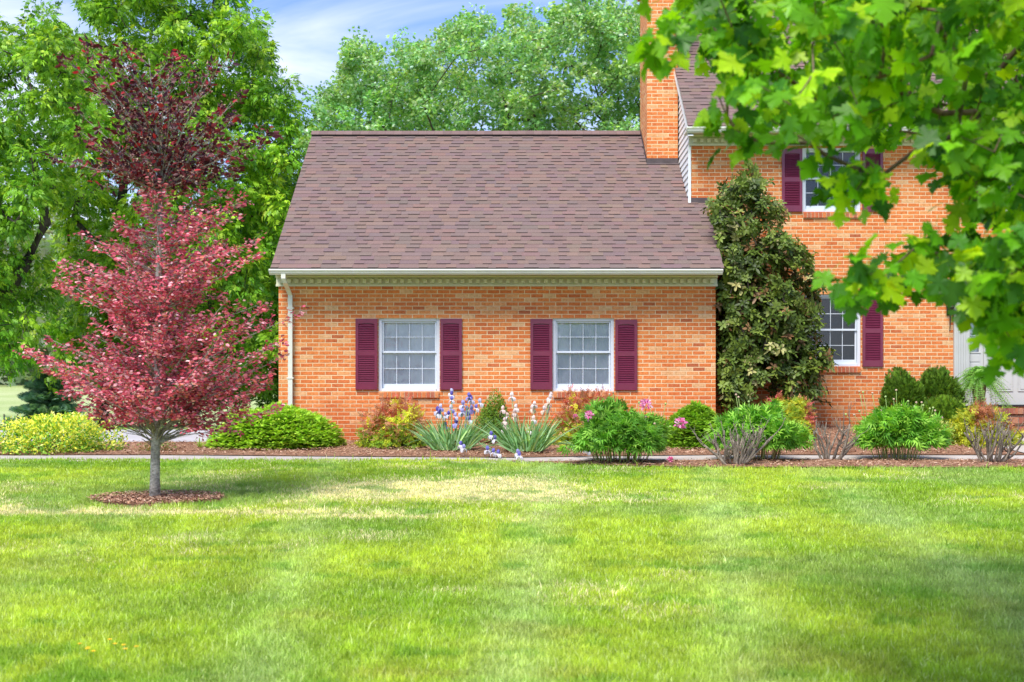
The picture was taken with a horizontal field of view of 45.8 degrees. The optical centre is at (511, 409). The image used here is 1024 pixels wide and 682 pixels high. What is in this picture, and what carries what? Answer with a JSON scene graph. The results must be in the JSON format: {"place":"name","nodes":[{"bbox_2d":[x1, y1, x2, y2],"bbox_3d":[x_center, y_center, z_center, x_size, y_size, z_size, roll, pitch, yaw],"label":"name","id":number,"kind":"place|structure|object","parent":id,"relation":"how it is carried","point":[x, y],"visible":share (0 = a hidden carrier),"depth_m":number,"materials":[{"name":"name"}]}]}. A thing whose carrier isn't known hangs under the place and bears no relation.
{"place":"outdoors","nodes":[
{"label":"outdoors","id":0,"kind":"place"},
{"bbox_2d":[0,430,210,441],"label":"driveway","id":1,"kind":"structure","parent":0,"point":[190,438],"depth_m":21.99,"materials":[{"name":"concrete"}]},
{"bbox_2d":[0,0,639,261],"label":"sky","id":2,"kind":"structure","parent":0,"point":[308,33],"materials":[{"name":"blue"}]},
{"bbox_2d":[0,312,1023,681],"bbox_3d":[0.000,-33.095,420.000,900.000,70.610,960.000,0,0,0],"label":"ground","id":3,"kind":"structure","parent":0,"point":[8,398],"depth_m":8.20,"materials":[{"name":"green plant"}]},
{"bbox_2d":[2,369,97,423],"bbox_3d":[-13.347,-0.304,35.005,2.770,1.708,2.676,0,0,43],"label":"pine tree","id":4,"kind":"object","parent":3,"relation":"on","point":[38,397],"visible":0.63,"depth_m":34.52,"materials":[{"name":"green plant"}]},
{"bbox_2d":[0,0,110,397],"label":"broadleaf tree","id":5,"kind":"object","parent":3,"relation":"on","point":[26,56],"visible":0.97,"depth_m":34.34,"materials":[{"name":"green plant"}]},
{"bbox_2d":[0,189,271,385],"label":"woods","id":6,"kind":"object","parent":3,"relation":"on","point":[42,252],"visible":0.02,"depth_m":259.24,"materials":[{"name":"green plant"}]},
{"bbox_2d":[12,33,308,497],"bbox_3d":[-3.609,-1.395,12.399,2.386,4.751,2.270,0,0,-42],"label":"red leaved tree","id":7,"kind":"object","parent":3,"relation":"on","point":[137,395],"visible":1,"depth_m":12.32,"materials":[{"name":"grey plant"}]},
{"bbox_2d":[97,494,226,506],"bbox_3d":[-3.611,0.925,12.410,1.478,0.071,1.066,0,0,0],"label":"tree mulch ring","id":8,"kind":"object","parent":3,"relation":"on","point":[131,504],"visible":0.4,"depth_m":12.22,"materials":[{"name":"brown wood"}]},
{"bbox_2d":[37,0,319,425],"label":"broadleaf tree","id":9,"kind":"object","parent":3,"relation":"on","point":[239,38],"visible":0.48,"depth_m":41.11,"materials":[{"name":"green plant"}]},
{"bbox_2d":[179,164,302,413],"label":"broadleaf tree","id":10,"kind":"object","parent":3,"relation":"on","point":[275,318],"visible":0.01,"depth_m":48.02,"materials":[{"name":"green plant"}]},
{"bbox_2d":[294,0,639,154],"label":"silver maple","id":11,"kind":"object","parent":3,"relation":"on","point":[607,31],"visible":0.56,"depth_m":39.98,"materials":[{"name":"green plant"}]},
{"bbox_2d":[0,426,1023,456],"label":"mulch bed","id":12,"kind":"object","parent":3,"relation":"on","point":[356,451],"visible":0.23,"depth_m":17.68,"materials":[{"name":"brown wood"}]},
{"bbox_2d":[0,411,128,454],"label":"variegated shrub","id":13,"kind":"object","parent":12,"relation":"on","point":[51,428],"visible":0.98,"depth_m":17.60,"materials":[{"name":"yellow plant"}]},
{"bbox_2d":[133,438,176,450],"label":"ground shrub","id":14,"kind":"object","parent":12,"relation":"on","point":[167,444],"visible":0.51,"depth_m":17.85,"materials":[{"name":"brown plant"}]},
{"bbox_2d":[194,439,205,446],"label":"daylily","id":15,"kind":"object","parent":12,"relation":"on","point":[200,444],"visible":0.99,"depth_m":18.28,"materials":[{"name":"green plant"}]},
{"bbox_2d":[202,401,346,449],"bbox_3d":[-3.615,0.258,18.745,2.054,0.803,1.742,0,0,20],"label":"bush","id":16,"kind":"object","parent":12,"relation":"on","point":[291,425],"visible":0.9,"depth_m":18.23,"materials":[{"name":"green plant"}]},
{"bbox_2d":[354,393,437,449],"bbox_3d":[-1.758,0.234,18.667,1.309,0.972,1.097,0,0,23],"label":"nandina","id":17,"kind":"object","parent":12,"relation":"on","point":[388,420],"visible":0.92,"depth_m":18.48,"materials":[{"name":"yellow plant"}]},
{"bbox_2d":[392,388,522,459],"bbox_3d":[-0.584,0.194,17.692,2.407,1.012,1.367,0,0,32],"label":"iris clump","id":18,"kind":"object","parent":12,"relation":"on","point":[441,439],"visible":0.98,"depth_m":17.77,"materials":[{"name":"green plant"}]},
{"bbox_2d":[474,387,513,443],"bbox_3d":[-0.297,0.094,19.440,0.708,0.919,0.558,0,0,0],"label":"boxwood","id":19,"kind":"object","parent":12,"relation":"on","point":[490,414],"visible":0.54,"depth_m":19.33,"materials":[{"name":"green plant"}]},
{"bbox_2d":[0,425,1023,502],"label":"mulch chips","id":20,"kind":"object","parent":12,"relation":"on","point":[121,495],"visible":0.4,"depth_m":16.36,"materials":[{"name":"brown wood"}]},
{"bbox_2d":[470,392,581,451],"bbox_3d":[0.180,0.185,17.651,1.897,0.883,0.966,0,0,0],"label":"iris clump","id":21,"kind":"object","parent":12,"relation":"on","point":[527,440],"visible":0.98,"depth_m":17.59,"materials":[{"name":"green plant"}]},
{"bbox_2d":[548,383,608,445],"bbox_3d":[1.151,0.153,18.905,1.223,1.120,1.225,0,0,-28],"label":"nandina","id":22,"kind":"object","parent":12,"relation":"on","point":[569,421],"visible":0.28,"depth_m":18.78,"materials":[{"name":"orange plant"}]},
{"bbox_2d":[665,400,717,448],"bbox_3d":[2.760,0.249,18.610,1.071,0.811,0.886,0,0,0],"label":"shrub","id":23,"kind":"object","parent":12,"relation":"on","point":[697,416],"visible":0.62,"depth_m":18.33,"materials":[{"name":"green plant"}]},
{"bbox_2d":[700,158,838,414],"bbox_3d":[4.317,-1.898,20.446,2.426,4.689,1.552,0,0,0],"label":"magnolia","id":24,"kind":"object","parent":12,"relation":"on","point":[750,356],"visible":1,"depth_m":20.00,"materials":[{"name":"green plant"}]},
{"bbox_2d":[763,391,822,440],"bbox_3d":[4.378,0.151,19.223,1.210,0.920,1.052,0,0,0],"label":"nandina","id":25,"kind":"object","parent":12,"relation":"on","point":[798,413],"visible":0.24,"depth_m":19.10,"materials":[{"name":"yellow plant"}]},
{"bbox_2d":[878,366,925,409],"bbox_3d":[6.514,-0.169,20.265,0.817,1.122,0.933,0,0,25],"label":"arborvitae","id":26,"kind":"object","parent":12,"relation":"on","point":[905,384],"visible":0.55,"depth_m":20.06,"materials":[{"name":"green plant"}]},
{"bbox_2d":[920,394,965,428],"bbox_3d":[6.989,0.109,19.691,0.847,0.730,0.876,0,0,0],"label":"arborvitae","id":27,"kind":"object","parent":12,"relation":"on","point":[945,405],"visible":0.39,"depth_m":19.44,"materials":[{"name":"green plant"}]},
{"bbox_2d":[919,364,969,407],"bbox_3d":[7.254,-0.193,20.589,0.902,1.145,0.922,0,0,0],"label":"arborvitae","id":28,"kind":"object","parent":12,"relation":"on","point":[937,381],"visible":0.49,"depth_m":20.36,"materials":[{"name":"green plant"}]},
{"bbox_2d":[931,414,961,444],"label":"variegated shrub","id":29,"kind":"object","parent":12,"relation":"on","point":[951,426],"visible":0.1,"depth_m":18.56,"materials":[{"name":"green plant"}]},
{"bbox_2d":[947,396,1023,448],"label":"nandina","id":30,"kind":"object","parent":12,"relation":"on","point":[975,412],"visible":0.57,"depth_m":18.41,"materials":[{"name":"yellow plant"}]},
{"bbox_2d":[269,0,1023,439],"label":"brick house","id":31,"kind":"structure","parent":3,"relation":"on","point":[425,270],"depth_m":20.33,"materials":[{"name":"orange brick"}]},
{"bbox_2d":[379,318,439,397],"bbox_3d":[-1.699,-0.844,20.053,1.014,1.312,0.178,0,0,0],"label":"window","id":32,"kind":"structure","parent":31,"relation":"in","point":[409,348],"depth_m":20.12,"materials":[{"name":"grey plastic"}]},
{"bbox_2d":[553,318,613,397],"bbox_3d":[1.177,-0.844,20.053,1.017,1.313,0.179,0,0,0],"label":"window","id":33,"kind":"structure","parent":31,"relation":"in","point":[583,348],"depth_m":20.13,"materials":[{"name":"grey plastic"}]},
{"bbox_2d":[802,148,860,217],"bbox_3d":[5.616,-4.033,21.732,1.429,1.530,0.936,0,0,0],"label":"window","id":34,"kind":"structure","parent":31,"relation":"in","point":[809,185],"depth_m":21.39,"materials":[{"name":"grey plastic"}]},
{"bbox_2d":[802,294,860,372],"bbox_3d":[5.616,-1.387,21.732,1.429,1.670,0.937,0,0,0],"label":"window","id":35,"kind":"structure","parent":31,"relation":"in","point":[844,339],"depth_m":22.20,"materials":[{"name":"grey plastic"}]},
{"bbox_2d":[946,306,954,330],"bbox_3d":[7.667,-1.728,21.198,0.165,0.734,0.206,0,0,25],"label":"wall lantern","id":36,"kind":"object","parent":31,"relation":"attached to","point":[951,308],"depth_m":21.19,"materials":[{"name":"black metal"}]},
{"bbox_2d":[990,346,1023,404],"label":"door","id":37,"kind":"structure","parent":31,"relation":"in","point":[1016,389],"depth_m":21.36,"materials":[{"name":"white paint"}]},
{"bbox_2d":[512,459,1023,466],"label":"front mulch bed","id":38,"kind":"object","parent":3,"relation":"on","point":[923,462],"visible":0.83,"depth_m":15.95,"materials":[{"name":"wood"}]},
{"bbox_2d":[556,391,687,462],"bbox_3d":[1.482,0.235,16.021,1.585,0.954,1.432,0,0,26],"label":"peony","id":39,"kind":"object","parent":38,"relation":"on","point":[611,425],"visible":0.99,"depth_m":15.87,"materials":[{"name":"green plant"}]},
{"bbox_2d":[692,407,785,467],"bbox_3d":[2.933,0.364,15.780,1.268,0.813,0.517,0,0,0],"label":"bare shrub","id":40,"kind":"object","parent":38,"relation":"on","point":[749,455],"visible":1,"depth_m":15.71,"materials":[{"name":"grey plant"}]},
{"bbox_2d":[701,394,814,459],"bbox_3d":[3.344,0.241,16.548,1.546,0.908,1.224,0,0,0],"label":"peony","id":41,"kind":"object","parent":38,"relation":"on","point":[788,436],"visible":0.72,"depth_m":16.31,"materials":[{"name":"green plant"}]},
{"bbox_2d":[805,403,868,459],"bbox_3d":[4.388,0.314,16.439,0.865,0.838,0.412,0,0,12],"label":"bare shrub","id":42,"kind":"object","parent":38,"relation":"on","point":[844,451],"visible":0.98,"depth_m":16.39,"materials":[{"name":"brown plant"}]},
{"bbox_2d":[845,389,953,459],"bbox_3d":[5.322,0.205,16.677,1.457,0.970,1.084,0,0,-24],"label":"peony","id":43,"kind":"object","parent":38,"relation":"on","point":[902,426],"visible":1,"depth_m":16.44,"materials":[{"name":"green plant"}]},
{"bbox_2d":[963,397,1023,462],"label":"bare shrub","id":44,"kind":"object","parent":38,"relation":"on","point":[990,452],"visible":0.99,"depth_m":16.12,"materials":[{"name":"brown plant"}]},
{"bbox_2d":[626,0,1023,388],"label":"maple tree","id":45,"kind":"object","parent":3,"relation":"on","point":[851,54],"visible":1,"depth_m":4.11,"materials":[{"name":"green plant"}]},
{"bbox_2d":[967,408,1023,434],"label":"porch steps","id":46,"kind":"structure","parent":3,"relation":"on","point":[1017,414],"depth_m":20.03,"materials":[{"name":"brick"}]},
{"bbox_2d":[955,366,1017,407],"bbox_3d":[7.875,-0.372,20.510,1.220,0.719,1.229,0,0,0],"label":"fern","id":47,"kind":"object","parent":46,"relation":"on","point":[976,386],"visible":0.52,"depth_m":20.38,"materials":[{"name":"green plant"}]},
{"bbox_2d":[1003,436,1023,452],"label":"front walk","id":48,"kind":"structure","parent":3,"relation":"on","point":[1021,449],"depth_m":18.09,"materials":[{"name":"concrete"}]},
{"bbox_2d":[0,455,1023,463],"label":"garden path","id":49,"kind":"structure","parent":0,"point":[704,457],"depth_m":16.95,"materials":[{"name":"concrete"}]},
{"bbox_2d":[558,441,590,454],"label":"leaning iris","id":50,"kind":"object","parent":49,"relation":"on","point":[567,443],"visible":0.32,"depth_m":17.16,"materials":[{"name":"green plant"}]}
]}

